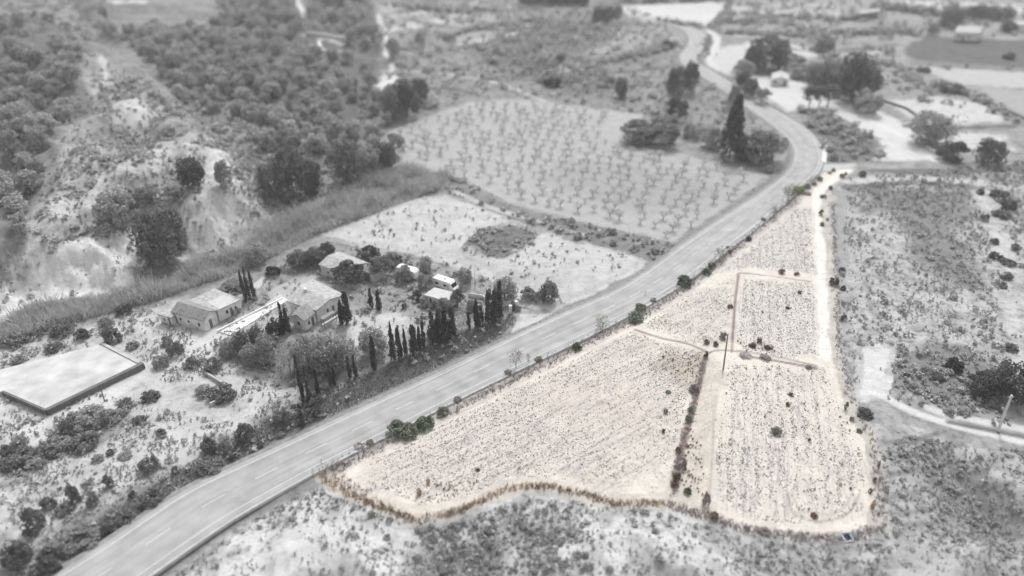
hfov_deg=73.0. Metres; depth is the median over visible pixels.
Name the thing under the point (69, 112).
pine tree
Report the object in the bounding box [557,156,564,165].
almond tree
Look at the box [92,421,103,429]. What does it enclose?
scrub shrub
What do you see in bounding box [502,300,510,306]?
wall
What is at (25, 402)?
retaining wall
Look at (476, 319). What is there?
cypress tree
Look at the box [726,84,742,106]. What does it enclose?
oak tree
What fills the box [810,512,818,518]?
bush
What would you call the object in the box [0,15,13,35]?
pine tree
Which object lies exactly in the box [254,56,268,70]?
pine tree
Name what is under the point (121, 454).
wild shrub
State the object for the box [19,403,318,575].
roadside grass
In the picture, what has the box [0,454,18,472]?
wild shrub
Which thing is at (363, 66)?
pine tree
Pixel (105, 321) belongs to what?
wild shrub
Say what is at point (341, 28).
pine tree
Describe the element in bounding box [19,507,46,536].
wild shrub
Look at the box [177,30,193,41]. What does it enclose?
pine tree
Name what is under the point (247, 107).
pine tree
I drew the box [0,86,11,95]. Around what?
pine tree
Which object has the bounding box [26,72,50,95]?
pine tree
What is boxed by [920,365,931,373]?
scrub shrub
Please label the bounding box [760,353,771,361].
bush
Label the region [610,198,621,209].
almond tree
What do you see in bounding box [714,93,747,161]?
conifer
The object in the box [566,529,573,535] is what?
scrub shrub
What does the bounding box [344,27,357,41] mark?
pine tree
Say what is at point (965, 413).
scrub shrub
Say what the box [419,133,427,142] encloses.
almond tree
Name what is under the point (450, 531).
scrub shrub
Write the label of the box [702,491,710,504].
bush
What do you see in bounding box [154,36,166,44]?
pine tree
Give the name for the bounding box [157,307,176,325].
white annex
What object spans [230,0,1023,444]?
dirt track
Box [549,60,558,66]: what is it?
scrub shrub
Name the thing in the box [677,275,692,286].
bush
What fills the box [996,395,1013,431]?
utility pole
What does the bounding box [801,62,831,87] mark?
oak tree
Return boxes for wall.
[1,391,48,414]
[45,362,144,414]
[99,341,140,363]
[204,371,237,406]
[217,297,282,332]
[305,32,347,41]
[318,41,341,53]
[321,315,337,326]
[469,293,490,301]
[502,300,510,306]
[883,99,917,115]
[917,139,944,157]
[978,97,1023,119]
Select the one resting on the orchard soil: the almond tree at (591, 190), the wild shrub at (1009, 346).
the almond tree at (591, 190)
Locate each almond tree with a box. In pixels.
[408,138,415,146]
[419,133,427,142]
[456,149,464,157]
[460,156,468,165]
[475,138,483,147]
[499,125,505,133]
[515,178,521,187]
[518,187,526,197]
[530,191,539,200]
[539,169,546,177]
[539,184,546,193]
[548,108,556,117]
[555,196,565,206]
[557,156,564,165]
[561,152,569,160]
[567,146,574,152]
[573,201,581,211]
[574,184,581,193]
[577,177,584,185]
[579,167,587,177]
[587,186,597,195]
[604,188,613,197]
[606,206,615,216]
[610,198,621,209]
[613,143,621,151]
[614,209,625,219]
[615,161,623,170]
[615,189,625,199]
[623,155,630,164]
[625,164,632,173]
[625,185,633,195]
[637,198,648,209]
[643,181,651,190]
[649,175,659,184]
[656,150,664,159]
[667,202,674,210]
[668,218,678,230]
[671,169,680,179]
[672,195,679,203]
[673,212,682,221]
[680,159,690,167]
[682,182,689,191]
[683,198,690,206]
[689,188,696,197]
[704,167,711,174]
[709,192,719,202]
[722,168,730,175]
[725,189,733,197]
[739,170,749,180]
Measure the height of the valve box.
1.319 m
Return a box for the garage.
[358,263,383,282]
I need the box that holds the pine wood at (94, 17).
[0,0,384,117]
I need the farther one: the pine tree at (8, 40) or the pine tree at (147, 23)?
the pine tree at (147, 23)
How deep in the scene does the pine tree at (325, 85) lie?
297.08 m
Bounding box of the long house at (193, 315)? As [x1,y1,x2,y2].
[171,301,217,331]
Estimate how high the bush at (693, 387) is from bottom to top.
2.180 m
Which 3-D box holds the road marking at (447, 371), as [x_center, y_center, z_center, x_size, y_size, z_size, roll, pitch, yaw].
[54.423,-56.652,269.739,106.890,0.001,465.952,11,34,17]
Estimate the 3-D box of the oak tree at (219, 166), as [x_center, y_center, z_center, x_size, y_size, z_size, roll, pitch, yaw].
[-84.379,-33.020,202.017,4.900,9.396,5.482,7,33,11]
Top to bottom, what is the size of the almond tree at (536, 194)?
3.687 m
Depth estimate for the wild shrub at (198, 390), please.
142.99 m
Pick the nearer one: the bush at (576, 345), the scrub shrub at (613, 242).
the bush at (576, 345)
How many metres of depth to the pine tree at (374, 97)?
289.60 m
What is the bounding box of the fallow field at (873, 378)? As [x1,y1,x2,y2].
[829,177,1023,420]
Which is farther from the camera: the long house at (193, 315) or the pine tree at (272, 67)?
the pine tree at (272, 67)
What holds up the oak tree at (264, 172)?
on the ground at (890, 422)
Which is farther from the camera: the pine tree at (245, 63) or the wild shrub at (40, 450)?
the pine tree at (245, 63)
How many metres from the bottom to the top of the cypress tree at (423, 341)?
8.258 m
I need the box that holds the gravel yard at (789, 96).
[156,71,944,383]
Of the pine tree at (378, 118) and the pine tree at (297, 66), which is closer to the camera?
the pine tree at (378, 118)
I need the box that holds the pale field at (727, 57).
[623,1,1023,112]
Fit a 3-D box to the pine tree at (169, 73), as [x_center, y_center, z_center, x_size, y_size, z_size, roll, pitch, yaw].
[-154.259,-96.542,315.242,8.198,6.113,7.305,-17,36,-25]
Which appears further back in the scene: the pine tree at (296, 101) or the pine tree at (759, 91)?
the pine tree at (759, 91)
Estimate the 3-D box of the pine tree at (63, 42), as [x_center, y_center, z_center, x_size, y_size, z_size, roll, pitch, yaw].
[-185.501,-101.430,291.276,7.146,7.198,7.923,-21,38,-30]
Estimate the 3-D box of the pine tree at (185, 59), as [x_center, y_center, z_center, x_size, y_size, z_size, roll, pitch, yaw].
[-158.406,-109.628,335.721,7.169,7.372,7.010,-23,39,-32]
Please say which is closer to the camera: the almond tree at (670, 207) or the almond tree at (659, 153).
the almond tree at (670, 207)
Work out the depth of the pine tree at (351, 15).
426.34 m
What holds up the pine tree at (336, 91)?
on the ground at (890, 422)
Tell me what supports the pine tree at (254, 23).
on the ground at (890, 422)
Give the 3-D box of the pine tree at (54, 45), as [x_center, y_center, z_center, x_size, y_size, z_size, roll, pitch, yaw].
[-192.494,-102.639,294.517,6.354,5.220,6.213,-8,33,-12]
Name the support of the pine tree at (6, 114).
on the ground at (890, 422)
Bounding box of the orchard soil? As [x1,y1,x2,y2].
[380,98,770,242]
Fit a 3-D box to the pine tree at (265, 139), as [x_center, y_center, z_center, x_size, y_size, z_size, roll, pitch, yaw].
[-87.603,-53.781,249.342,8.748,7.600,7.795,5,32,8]
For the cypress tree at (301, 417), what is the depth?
134.74 m
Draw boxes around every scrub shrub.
[30,457,46,469]
[46,436,58,443]
[57,435,70,443]
[59,438,70,448]
[71,424,82,435]
[77,419,90,429]
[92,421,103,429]
[113,408,125,417]
[120,403,131,412]
[242,164,252,170]
[289,378,297,386]
[297,146,305,153]
[320,382,328,389]
[331,139,340,145]
[333,184,344,191]
[367,510,374,516]
[368,570,376,575]
[383,533,390,540]
[386,516,392,522]
[413,554,422,562]
[418,527,426,536]
[427,523,434,530]
[427,533,434,539]
[439,566,447,574]
[441,529,449,536]
[442,554,450,563]
[446,529,453,537]
[449,550,457,559]
[450,541,458,548]
[473,556,479,562]
[477,550,485,557]
[482,526,488,532]
[490,522,496,527]
[492,563,499,569]
[515,306,521,311]
[519,522,526,529]
[526,528,532,534]
[531,569,538,575]
[536,75,546,82]
[536,524,543,530]
[536,530,543,537]
[540,537,548,545]
[540,565,549,574]
[541,56,547,62]
[548,537,555,544]
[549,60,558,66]
[549,556,557,563]
[554,526,560,532]
[555,538,562,546]
[558,565,565,571]
[561,559,568,566]
[566,73,575,80]
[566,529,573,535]
[567,217,575,223]
[573,232,582,239]
[573,550,581,558]
[579,567,585,573]
[585,563,593,570]
[604,75,614,82]
[605,565,614,573]
[608,228,616,233]
[609,239,617,245]
[650,246,659,253]
[651,527,659,533]
[655,554,662,562]
[764,165,773,173]
[827,153,839,160]
[897,347,908,351]
[898,350,908,356]
[907,381,919,390]
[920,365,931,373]
[939,394,950,400]
[942,406,955,414]
[959,406,971,415]
[982,398,994,405]
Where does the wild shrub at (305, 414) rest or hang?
on the grass verge
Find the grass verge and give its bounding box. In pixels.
[285,316,512,429]
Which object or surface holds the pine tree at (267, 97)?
on the ground at (890, 422)
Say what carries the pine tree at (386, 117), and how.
on the ground at (890, 422)
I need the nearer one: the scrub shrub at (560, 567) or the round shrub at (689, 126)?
the scrub shrub at (560, 567)
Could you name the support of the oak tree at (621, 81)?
on the ground at (890, 422)
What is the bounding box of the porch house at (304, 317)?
[291,304,316,330]
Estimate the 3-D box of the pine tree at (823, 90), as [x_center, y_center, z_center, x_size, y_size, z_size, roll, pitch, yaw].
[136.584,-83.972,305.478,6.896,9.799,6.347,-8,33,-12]
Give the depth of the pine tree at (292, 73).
299.89 m
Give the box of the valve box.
[840,531,853,542]
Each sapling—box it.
[274,342,296,373]
[353,347,359,360]
[454,310,468,334]
[507,348,523,366]
[595,314,610,328]
[714,246,728,260]
[769,205,780,217]
[782,184,798,202]
[787,184,803,199]
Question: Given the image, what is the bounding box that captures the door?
[364,273,370,281]
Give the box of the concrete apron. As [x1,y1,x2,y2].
[822,164,855,171]
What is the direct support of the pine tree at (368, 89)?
on the ground at (890, 422)
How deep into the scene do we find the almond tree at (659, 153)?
253.60 m
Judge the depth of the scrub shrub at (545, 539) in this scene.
113.38 m
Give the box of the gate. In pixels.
[509,300,517,313]
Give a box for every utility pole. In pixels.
[722,334,728,370]
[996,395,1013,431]
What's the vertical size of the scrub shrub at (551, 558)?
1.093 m
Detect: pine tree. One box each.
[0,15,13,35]
[0,35,15,49]
[0,56,12,68]
[0,68,10,80]
[0,77,10,92]
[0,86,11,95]
[0,92,17,105]
[0,103,26,122]
[0,109,21,128]
[0,120,13,133]
[0,128,21,155]
[0,169,13,189]
[0,180,17,205]
[0,192,28,213]
[1,60,20,71]
[1,101,29,114]
[7,211,26,225]
[8,73,27,86]
[8,85,29,100]
[9,11,29,26]
[9,44,23,55]
[10,115,34,135]
[10,117,26,132]
[11,63,28,74]
[11,169,43,192]
[12,151,31,165]
[12,222,30,237]
[16,26,31,37]
[16,48,32,65]
[21,125,49,149]
[23,156,45,172]
[25,71,37,80]
[25,111,46,129]
[26,10,39,21]
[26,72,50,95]
[27,49,44,62]
[28,93,45,108]
[35,112,57,129]
[38,69,55,80]
[40,11,54,24]
[42,85,59,98]
[45,32,67,49]
[45,121,62,129]
[46,78,59,88]
[48,61,66,77]
[51,40,66,50]
[52,97,78,118]
[52,104,74,120]
[55,50,77,64]
[55,63,81,84]
[58,21,71,31]
[60,38,79,50]
[63,33,78,48]
[65,39,85,55]
[91,194,130,226]
[93,6,107,16]
[98,17,111,34]
[101,184,133,211]
[103,21,117,36]
[120,22,134,35]
[129,34,140,44]
[130,183,156,203]
[132,27,148,37]
[135,43,146,56]
[138,37,153,45]
[139,22,154,32]
[140,23,154,36]
[141,42,161,59]
[149,17,162,28]
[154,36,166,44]
[154,56,164,67]
[157,66,168,74]
[159,45,170,55]
[161,53,180,68]
[163,29,178,41]
[163,184,179,198]
[164,69,176,81]
[166,50,181,64]
[169,23,182,33]
[170,41,187,58]
[170,83,187,98]
[173,66,193,82]
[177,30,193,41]
[177,72,197,91]
[178,55,192,67]
[178,94,190,104]
[185,19,196,28]
[186,49,201,58]
[186,61,205,74]
[186,89,201,102]
[188,72,199,82]
[188,80,201,89]
[192,24,202,35]
[192,57,209,70]
[192,87,202,95]
[194,34,204,42]
[195,41,209,52]
[196,71,213,86]
[198,96,212,105]
[202,25,218,37]
[204,33,214,46]
[204,84,218,100]
[206,17,220,26]
[207,100,221,110]
[211,56,221,67]
[212,33,227,45]
[212,68,223,78]
[213,45,225,54]
[213,71,231,85]
[214,0,228,7]
[214,76,230,92]
[214,94,226,104]
[215,54,230,66]
[218,11,230,24]
[223,62,243,74]
[224,68,240,79]
[225,45,241,60]
[226,86,235,97]
[228,99,248,115]
[230,13,239,23]
[230,27,239,36]
[231,74,245,88]
[231,86,252,100]
[235,52,246,59]
[235,57,242,62]
[236,27,249,41]
[238,9,251,19]
[240,42,250,52]
[240,59,252,70]
[240,69,258,83]
[240,102,258,119]
[242,93,253,101]
[243,57,257,70]
[243,95,258,108]
[247,17,258,27]
[250,29,262,40]
[252,38,260,50]
[252,81,260,92]
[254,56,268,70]
[254,109,271,126]
[257,127,280,147]
[258,8,272,19]
[258,39,270,51]
[258,92,270,103]
[258,102,269,112]
[259,75,276,91]
[260,0,271,8]
[260,27,272,39]
[260,80,282,98]
[261,53,276,69]
[265,71,279,82]
[266,63,280,72]
[266,112,285,129]
[267,3,279,12]
[269,104,288,122]
[270,10,283,21]
[270,20,280,29]
[270,42,283,53]
[271,28,283,35]
[271,73,288,89]
[272,9,285,18]
[272,37,285,50]
[275,63,292,81]
[276,118,297,140]
[282,1,295,8]
[282,57,299,67]
[282,133,301,146]
[283,112,302,127]
[284,11,296,21]
[284,30,296,41]
[285,7,298,16]
[286,84,299,100]
[287,24,299,35]
[289,99,304,110]
[290,19,303,31]
[290,65,304,70]
[290,82,299,91]
[290,104,310,121]
[291,51,307,64]
[291,70,302,82]
[291,72,307,85]
[296,57,304,67]
[299,91,310,101]
[301,121,324,139]
[305,51,316,64]
[305,133,328,151]
[306,44,322,55]
[306,78,317,87]
[307,5,316,15]
[307,136,319,151]
[308,74,316,81]
[309,96,321,107]
[309,100,330,117]
[311,61,326,74]
[312,117,323,127]
[314,70,322,78]
[316,65,330,78]
[316,92,331,103]
[318,79,335,92]
[320,112,337,128]
[321,71,334,79]
[322,0,333,6]
[324,75,338,86]
[325,119,345,137]
[326,9,338,20]
[326,48,339,62]
[326,148,335,160]
[328,67,345,80]
[328,88,341,98]
[328,99,344,115]
[331,62,342,74]
[333,22,344,32]
[335,0,344,5]
[337,79,353,92]
[338,49,354,63]
[343,2,354,11]
[343,118,362,135]
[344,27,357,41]
[345,76,358,87]
[345,91,357,101]
[346,11,358,22]
[347,85,357,95]
[350,128,360,139]
[352,142,363,156]
[354,24,365,36]
[357,92,369,101]
[359,37,370,49]
[359,62,369,70]
[360,68,379,87]
[362,84,372,92]
[363,120,381,135]
[365,135,380,148]
[366,23,379,37]
[366,101,379,114]
[369,89,383,105]
[369,116,385,130]
[373,32,385,41]
[380,112,391,124]
[383,132,404,152]
[754,88,772,102]
[802,85,820,106]
[814,86,828,107]
[824,83,841,106]
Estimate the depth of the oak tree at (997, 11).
469.77 m
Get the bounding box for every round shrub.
[542,75,561,87]
[620,119,656,145]
[645,114,680,145]
[662,40,674,48]
[663,114,679,124]
[666,96,688,116]
[682,121,702,137]
[700,126,721,148]
[743,129,786,164]
[788,52,807,62]
[791,66,808,77]
[829,277,839,285]
[840,314,847,320]
[852,87,884,113]
[916,66,930,72]
[934,140,970,162]
[937,82,965,94]
[945,356,964,373]
[1001,52,1015,59]
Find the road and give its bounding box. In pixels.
[53,17,821,575]
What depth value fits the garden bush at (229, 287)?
178.02 m
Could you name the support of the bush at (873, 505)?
on the stony field at (712, 402)
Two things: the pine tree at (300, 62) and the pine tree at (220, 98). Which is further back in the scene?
the pine tree at (300, 62)
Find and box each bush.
[200,357,222,372]
[218,275,253,295]
[264,266,280,276]
[264,318,285,335]
[353,441,365,449]
[355,245,380,261]
[366,439,373,444]
[378,251,402,269]
[386,419,404,435]
[394,264,411,282]
[398,422,418,440]
[411,289,421,301]
[415,415,434,430]
[417,272,431,288]
[419,296,435,307]
[435,297,452,312]
[437,406,448,414]
[453,396,461,401]
[520,286,534,299]
[532,291,545,302]
[534,356,542,361]
[572,342,581,350]
[628,311,643,323]
[635,303,646,310]
[671,482,679,488]
[672,473,681,481]
[675,446,680,452]
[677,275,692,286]
[678,457,686,469]
[683,487,691,494]
[685,415,692,421]
[687,406,693,412]
[688,383,700,393]
[701,268,711,275]
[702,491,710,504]
[708,262,715,268]
[709,511,718,519]
[719,332,726,339]
[739,351,751,358]
[749,342,756,347]
[759,526,771,536]
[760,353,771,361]
[771,426,782,435]
[794,185,804,192]
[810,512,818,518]
[844,401,848,409]
[870,500,875,508]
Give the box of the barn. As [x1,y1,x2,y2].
[318,252,367,281]
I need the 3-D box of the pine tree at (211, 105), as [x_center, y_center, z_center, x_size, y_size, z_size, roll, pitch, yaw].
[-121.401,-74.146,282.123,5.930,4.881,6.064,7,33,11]
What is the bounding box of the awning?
[320,310,336,326]
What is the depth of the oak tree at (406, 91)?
279.92 m
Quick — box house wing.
[189,288,241,321]
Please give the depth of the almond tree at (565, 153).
252.61 m
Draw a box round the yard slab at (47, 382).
[0,344,136,407]
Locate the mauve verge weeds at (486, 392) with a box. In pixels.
[329,175,819,471]
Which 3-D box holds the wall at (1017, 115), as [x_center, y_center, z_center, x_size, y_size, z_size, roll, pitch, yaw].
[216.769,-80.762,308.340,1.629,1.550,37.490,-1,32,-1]
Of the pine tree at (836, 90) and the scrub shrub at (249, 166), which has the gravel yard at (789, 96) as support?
the pine tree at (836, 90)
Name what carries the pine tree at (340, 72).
on the ground at (890, 422)
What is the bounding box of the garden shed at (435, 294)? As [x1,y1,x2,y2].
[424,287,456,309]
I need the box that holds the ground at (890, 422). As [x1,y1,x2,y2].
[0,0,1023,575]
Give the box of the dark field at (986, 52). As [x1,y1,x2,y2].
[905,36,1023,69]
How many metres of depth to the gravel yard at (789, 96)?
274.88 m
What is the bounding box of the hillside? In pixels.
[0,78,273,315]
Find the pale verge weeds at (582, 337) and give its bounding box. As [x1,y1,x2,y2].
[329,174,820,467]
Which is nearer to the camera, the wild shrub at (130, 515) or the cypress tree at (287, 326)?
the wild shrub at (130, 515)
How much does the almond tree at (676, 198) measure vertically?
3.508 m
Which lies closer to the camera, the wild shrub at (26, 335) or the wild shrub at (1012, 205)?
the wild shrub at (26, 335)
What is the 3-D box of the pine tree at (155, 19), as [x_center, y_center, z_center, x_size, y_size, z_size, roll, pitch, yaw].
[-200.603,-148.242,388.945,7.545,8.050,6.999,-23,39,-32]
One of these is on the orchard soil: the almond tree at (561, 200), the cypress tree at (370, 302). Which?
the almond tree at (561, 200)
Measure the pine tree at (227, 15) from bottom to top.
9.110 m
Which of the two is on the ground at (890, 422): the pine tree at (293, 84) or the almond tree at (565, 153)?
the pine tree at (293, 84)
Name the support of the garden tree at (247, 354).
on the ground at (890, 422)
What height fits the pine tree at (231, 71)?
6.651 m
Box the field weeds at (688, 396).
[368,209,863,524]
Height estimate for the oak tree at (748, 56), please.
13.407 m
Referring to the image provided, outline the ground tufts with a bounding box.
[0,0,1023,575]
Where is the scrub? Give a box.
[0,0,1023,575]
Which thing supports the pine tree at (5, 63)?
on the ground at (890, 422)
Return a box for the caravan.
[395,263,419,278]
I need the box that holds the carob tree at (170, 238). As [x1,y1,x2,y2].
[128,201,188,268]
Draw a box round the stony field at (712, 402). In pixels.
[316,169,882,541]
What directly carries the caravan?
on the ground at (890, 422)
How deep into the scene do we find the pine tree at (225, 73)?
304.12 m
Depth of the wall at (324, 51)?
375.67 m
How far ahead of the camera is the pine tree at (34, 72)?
270.64 m
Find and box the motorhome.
[432,274,458,291]
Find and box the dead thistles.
[418,225,858,520]
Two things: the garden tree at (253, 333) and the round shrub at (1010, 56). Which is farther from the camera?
the round shrub at (1010, 56)
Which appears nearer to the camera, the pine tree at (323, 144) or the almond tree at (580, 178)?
the almond tree at (580, 178)
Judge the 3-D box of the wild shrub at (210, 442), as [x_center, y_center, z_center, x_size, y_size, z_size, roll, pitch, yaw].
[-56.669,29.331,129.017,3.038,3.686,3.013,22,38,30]
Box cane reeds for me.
[0,159,457,344]
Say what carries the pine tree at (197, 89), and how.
on the ground at (890, 422)
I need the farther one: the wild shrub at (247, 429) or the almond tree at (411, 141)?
the almond tree at (411, 141)
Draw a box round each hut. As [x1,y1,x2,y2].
[771,71,788,85]
[1011,22,1023,31]
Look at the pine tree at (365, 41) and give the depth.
386.96 m
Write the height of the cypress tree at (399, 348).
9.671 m
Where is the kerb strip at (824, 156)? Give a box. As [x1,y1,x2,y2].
[821,145,826,162]
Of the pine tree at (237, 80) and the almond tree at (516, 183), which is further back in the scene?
the pine tree at (237, 80)
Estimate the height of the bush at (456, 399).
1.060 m
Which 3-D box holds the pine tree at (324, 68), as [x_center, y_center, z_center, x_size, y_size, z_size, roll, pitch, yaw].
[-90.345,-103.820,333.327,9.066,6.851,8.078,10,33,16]
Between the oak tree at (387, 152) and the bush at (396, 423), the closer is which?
the bush at (396, 423)
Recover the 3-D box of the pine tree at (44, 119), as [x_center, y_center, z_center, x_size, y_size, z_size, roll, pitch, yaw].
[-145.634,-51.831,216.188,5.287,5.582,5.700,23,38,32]
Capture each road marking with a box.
[61,25,796,575]
[99,30,807,575]
[137,22,818,575]
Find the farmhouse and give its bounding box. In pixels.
[953,26,982,40]
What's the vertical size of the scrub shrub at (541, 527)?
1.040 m
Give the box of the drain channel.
[153,17,824,575]
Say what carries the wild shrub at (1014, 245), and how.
on the fallow field at (873, 378)
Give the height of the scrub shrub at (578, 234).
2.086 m
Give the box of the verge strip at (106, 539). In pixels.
[44,21,793,575]
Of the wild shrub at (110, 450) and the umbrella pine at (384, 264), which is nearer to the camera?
the wild shrub at (110, 450)
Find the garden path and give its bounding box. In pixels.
[220,297,287,335]
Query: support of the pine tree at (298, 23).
on the ground at (890, 422)
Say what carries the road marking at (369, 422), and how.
on the road
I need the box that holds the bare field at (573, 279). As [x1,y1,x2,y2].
[313,193,653,311]
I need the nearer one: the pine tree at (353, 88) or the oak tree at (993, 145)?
the oak tree at (993, 145)
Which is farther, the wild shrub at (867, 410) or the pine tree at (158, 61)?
the pine tree at (158, 61)
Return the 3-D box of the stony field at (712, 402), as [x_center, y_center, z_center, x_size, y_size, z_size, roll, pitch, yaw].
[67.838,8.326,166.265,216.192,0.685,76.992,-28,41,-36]
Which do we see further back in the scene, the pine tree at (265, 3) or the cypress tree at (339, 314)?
the pine tree at (265, 3)
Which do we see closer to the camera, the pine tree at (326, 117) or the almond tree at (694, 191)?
the almond tree at (694, 191)
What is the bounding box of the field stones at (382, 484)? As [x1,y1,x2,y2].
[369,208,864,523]
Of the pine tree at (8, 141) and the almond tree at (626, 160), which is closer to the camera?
the pine tree at (8, 141)
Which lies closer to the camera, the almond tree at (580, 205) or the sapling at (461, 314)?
the sapling at (461, 314)
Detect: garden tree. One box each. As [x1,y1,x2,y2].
[218,337,235,357]
[231,330,250,353]
[238,342,259,365]
[243,241,267,265]
[246,325,267,344]
[252,333,278,364]
[286,249,311,270]
[286,333,323,374]
[304,246,326,266]
[308,331,342,373]
[318,242,335,255]
[326,334,355,368]
[358,325,387,359]
[419,256,434,272]
[457,267,472,284]
[466,299,474,310]
[492,275,518,304]
[540,280,558,303]
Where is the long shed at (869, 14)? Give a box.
[858,9,879,20]
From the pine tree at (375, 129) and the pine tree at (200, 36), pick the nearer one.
the pine tree at (375, 129)
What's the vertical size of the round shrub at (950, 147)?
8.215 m
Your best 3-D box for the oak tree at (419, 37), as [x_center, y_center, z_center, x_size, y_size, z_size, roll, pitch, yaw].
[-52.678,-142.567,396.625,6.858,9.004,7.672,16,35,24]
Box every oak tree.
[175,155,205,186]
[214,159,232,189]
[253,161,284,199]
[271,145,310,199]
[297,158,322,194]
[329,137,362,184]
[356,143,382,175]
[371,141,398,169]
[378,83,403,118]
[385,37,399,57]
[392,78,419,116]
[411,77,429,103]
[414,31,425,46]
[519,0,531,4]
[528,0,540,5]
[538,0,548,5]
[547,0,558,5]
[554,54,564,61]
[558,0,569,5]
[566,0,577,5]
[575,0,589,5]
[592,5,604,22]
[603,5,614,22]
[613,4,622,19]
[614,76,628,98]
[665,66,684,99]
[682,60,699,92]
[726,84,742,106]
[731,59,756,77]
[732,135,759,162]
[736,71,751,88]
[742,78,759,96]
[743,45,764,71]
[749,34,788,72]
[773,38,791,68]
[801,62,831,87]
[814,38,835,52]
[817,58,847,87]
[832,51,876,101]
[857,66,884,93]
[908,109,952,146]
[925,23,940,33]
[937,114,969,143]
[939,3,966,25]
[966,5,990,18]
[966,369,1006,401]
[971,137,1010,165]
[983,6,1018,19]
[989,359,1023,405]
[999,20,1018,31]
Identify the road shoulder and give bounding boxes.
[148,17,822,575]
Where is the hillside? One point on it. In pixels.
(57, 270)
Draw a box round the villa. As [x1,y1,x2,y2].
[287,279,343,321]
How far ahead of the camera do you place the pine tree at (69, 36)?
305.17 m
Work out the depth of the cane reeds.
197.12 m
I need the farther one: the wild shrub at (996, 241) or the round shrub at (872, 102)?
the round shrub at (872, 102)
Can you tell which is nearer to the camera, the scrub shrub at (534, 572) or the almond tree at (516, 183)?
the scrub shrub at (534, 572)
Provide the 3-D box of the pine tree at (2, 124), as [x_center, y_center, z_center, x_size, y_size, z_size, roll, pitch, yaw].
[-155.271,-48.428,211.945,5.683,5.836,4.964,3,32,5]
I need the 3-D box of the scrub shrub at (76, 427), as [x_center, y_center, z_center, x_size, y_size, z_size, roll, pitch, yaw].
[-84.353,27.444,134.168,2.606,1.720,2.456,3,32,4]
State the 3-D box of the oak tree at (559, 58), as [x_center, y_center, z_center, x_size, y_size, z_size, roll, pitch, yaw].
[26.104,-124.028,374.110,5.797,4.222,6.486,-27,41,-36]
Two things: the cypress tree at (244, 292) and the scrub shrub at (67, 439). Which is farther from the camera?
the cypress tree at (244, 292)
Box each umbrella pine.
[329,259,364,282]
[367,256,394,272]
[450,288,465,306]
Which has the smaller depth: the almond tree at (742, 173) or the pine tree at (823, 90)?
the almond tree at (742, 173)
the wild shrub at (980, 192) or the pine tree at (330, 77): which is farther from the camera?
the pine tree at (330, 77)
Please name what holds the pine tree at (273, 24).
on the ground at (890, 422)
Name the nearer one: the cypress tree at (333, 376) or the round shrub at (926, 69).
the cypress tree at (333, 376)
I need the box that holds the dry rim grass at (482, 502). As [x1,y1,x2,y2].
[320,473,665,522]
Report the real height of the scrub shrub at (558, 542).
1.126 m
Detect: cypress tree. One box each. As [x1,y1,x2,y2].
[238,269,247,302]
[242,266,252,301]
[247,270,256,299]
[277,302,284,333]
[282,307,291,334]
[293,354,304,404]
[297,403,304,427]
[302,365,313,408]
[312,369,320,394]
[326,360,332,386]
[331,366,336,385]
[337,299,343,323]
[341,291,351,325]
[346,356,351,378]
[352,354,358,377]
[368,288,373,308]
[369,334,376,369]
[375,289,381,309]
[388,322,396,361]
[394,325,402,359]
[402,327,407,354]
[408,325,417,356]
[416,326,422,350]
[420,319,425,347]
[427,311,436,345]
[434,309,443,343]
[440,308,451,341]
[448,306,456,337]
[466,312,470,328]
[472,299,479,327]
[478,306,483,326]
[484,288,493,323]
[491,288,499,321]
[496,280,503,317]
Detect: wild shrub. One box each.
[0,444,15,457]
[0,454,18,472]
[0,539,34,571]
[1,331,24,348]
[9,354,26,364]
[9,434,29,451]
[10,445,34,466]
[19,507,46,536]
[21,328,37,341]
[30,446,52,461]
[35,545,65,574]
[39,496,57,511]
[42,342,62,354]
[43,443,62,457]
[47,324,73,337]
[53,500,74,517]
[54,419,76,436]
[58,521,105,554]
[64,482,81,502]
[65,413,75,421]
[65,431,99,453]
[72,328,89,340]
[74,404,101,425]
[85,490,99,507]
[91,453,104,464]
[96,408,120,425]
[97,317,111,327]
[98,520,116,536]
[100,325,122,344]
[102,474,113,487]
[105,448,114,456]
[114,303,132,315]
[117,397,132,407]
[117,449,132,460]
[117,511,135,525]
[125,340,140,350]
[127,490,136,498]
[132,415,147,425]
[136,455,158,474]
[136,486,165,510]
[140,389,161,403]
[151,354,169,369]
[155,428,166,437]
[159,335,172,347]
[165,340,184,356]
[184,355,201,369]
[194,384,210,398]
[195,454,224,474]
[200,436,215,453]
[206,382,236,404]
[216,435,230,451]
[228,454,236,461]
[233,423,255,444]
[242,442,250,448]
[256,441,264,447]
[272,409,289,426]
[275,431,285,438]
[292,409,309,423]
[304,392,323,410]
[858,170,866,176]
[858,407,873,420]
[929,371,944,381]
[976,188,984,194]
[979,213,990,219]
[988,251,999,259]
[989,189,1011,197]
[989,238,999,244]
[990,209,1013,219]
[995,281,1007,288]
[999,198,1017,210]
[999,271,1014,280]
[1000,258,1017,266]
[1005,343,1019,352]
[1010,243,1020,250]
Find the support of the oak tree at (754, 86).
on the ground at (890, 422)
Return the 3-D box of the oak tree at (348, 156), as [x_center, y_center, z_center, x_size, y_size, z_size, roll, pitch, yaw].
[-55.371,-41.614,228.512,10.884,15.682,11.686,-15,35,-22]
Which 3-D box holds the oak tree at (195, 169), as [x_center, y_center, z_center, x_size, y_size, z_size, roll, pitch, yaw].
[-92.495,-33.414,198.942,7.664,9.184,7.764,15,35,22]

